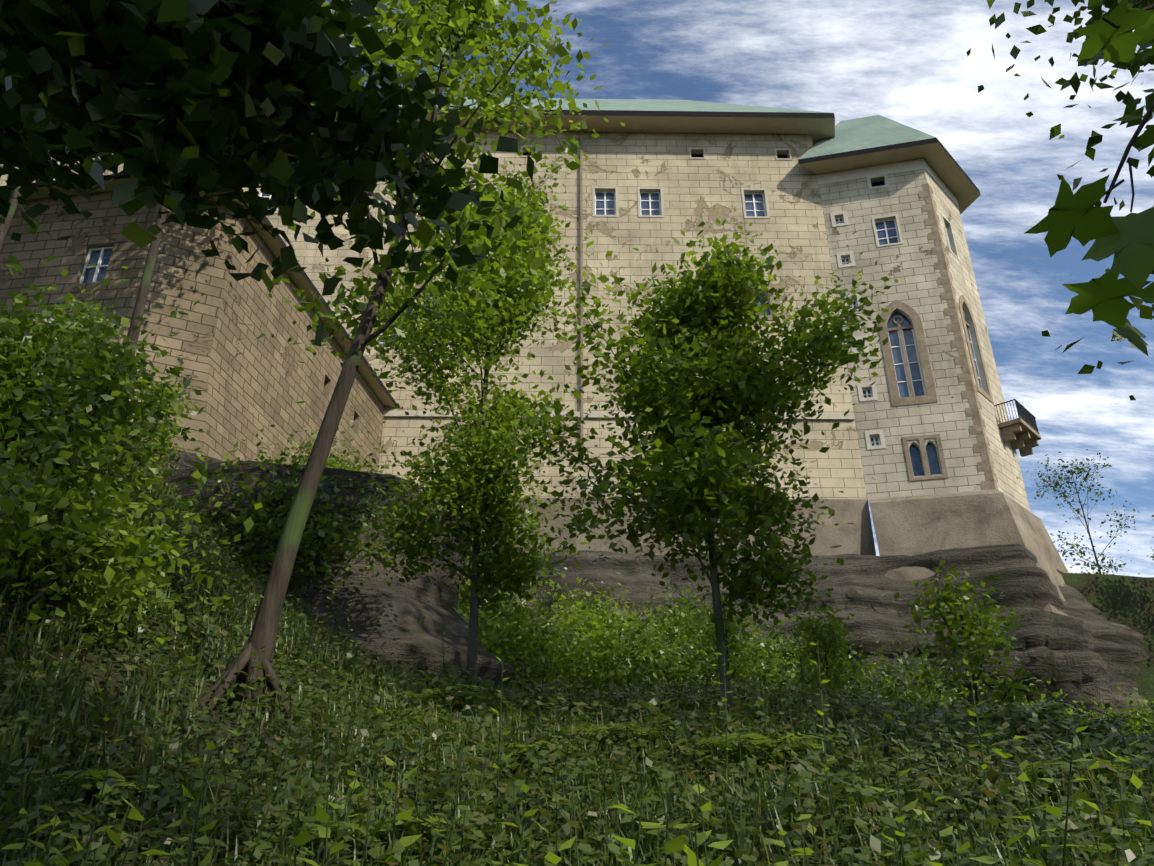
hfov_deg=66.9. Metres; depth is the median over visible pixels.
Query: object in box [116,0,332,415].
bank tree
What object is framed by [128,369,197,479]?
shrub
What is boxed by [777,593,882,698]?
bush
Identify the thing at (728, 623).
bush
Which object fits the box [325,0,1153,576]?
sky
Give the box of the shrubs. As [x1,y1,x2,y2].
[0,255,1153,739]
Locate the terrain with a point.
(1126, 600)
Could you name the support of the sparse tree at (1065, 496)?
on the terrain
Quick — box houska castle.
[0,97,1068,615]
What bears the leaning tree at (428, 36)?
on the terrain
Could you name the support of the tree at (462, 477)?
on the terrain
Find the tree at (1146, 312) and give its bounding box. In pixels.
[1020,0,1153,319]
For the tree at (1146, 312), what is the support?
on the terrain
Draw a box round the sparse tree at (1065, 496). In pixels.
[1026,449,1139,574]
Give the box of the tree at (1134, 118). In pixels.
[966,0,1153,404]
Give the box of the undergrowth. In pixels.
[0,355,1153,865]
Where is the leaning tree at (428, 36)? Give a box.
[228,0,624,714]
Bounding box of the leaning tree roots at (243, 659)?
[198,642,295,725]
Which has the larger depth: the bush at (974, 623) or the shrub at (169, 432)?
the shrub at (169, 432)
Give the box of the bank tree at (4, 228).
[0,131,24,251]
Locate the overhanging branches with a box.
[0,0,1153,356]
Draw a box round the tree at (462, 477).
[319,152,596,701]
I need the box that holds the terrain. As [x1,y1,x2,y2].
[0,384,1153,865]
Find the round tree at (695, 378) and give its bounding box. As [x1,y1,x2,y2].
[483,206,897,708]
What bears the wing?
on the terrain
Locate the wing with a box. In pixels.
[0,173,395,472]
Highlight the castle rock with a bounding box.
[135,445,1152,723]
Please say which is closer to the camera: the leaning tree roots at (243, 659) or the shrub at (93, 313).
the leaning tree roots at (243, 659)
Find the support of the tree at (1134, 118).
on the terrain
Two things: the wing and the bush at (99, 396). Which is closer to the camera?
the bush at (99, 396)
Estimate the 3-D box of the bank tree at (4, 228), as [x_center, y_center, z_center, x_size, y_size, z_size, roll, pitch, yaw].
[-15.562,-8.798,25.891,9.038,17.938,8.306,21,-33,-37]
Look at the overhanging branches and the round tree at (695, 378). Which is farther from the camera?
the round tree at (695, 378)
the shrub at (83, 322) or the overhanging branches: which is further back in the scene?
the shrub at (83, 322)
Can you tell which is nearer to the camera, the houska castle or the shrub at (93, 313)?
the shrub at (93, 313)
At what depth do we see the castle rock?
34.04 m
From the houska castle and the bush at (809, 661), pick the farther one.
the houska castle
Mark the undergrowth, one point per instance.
(1092, 769)

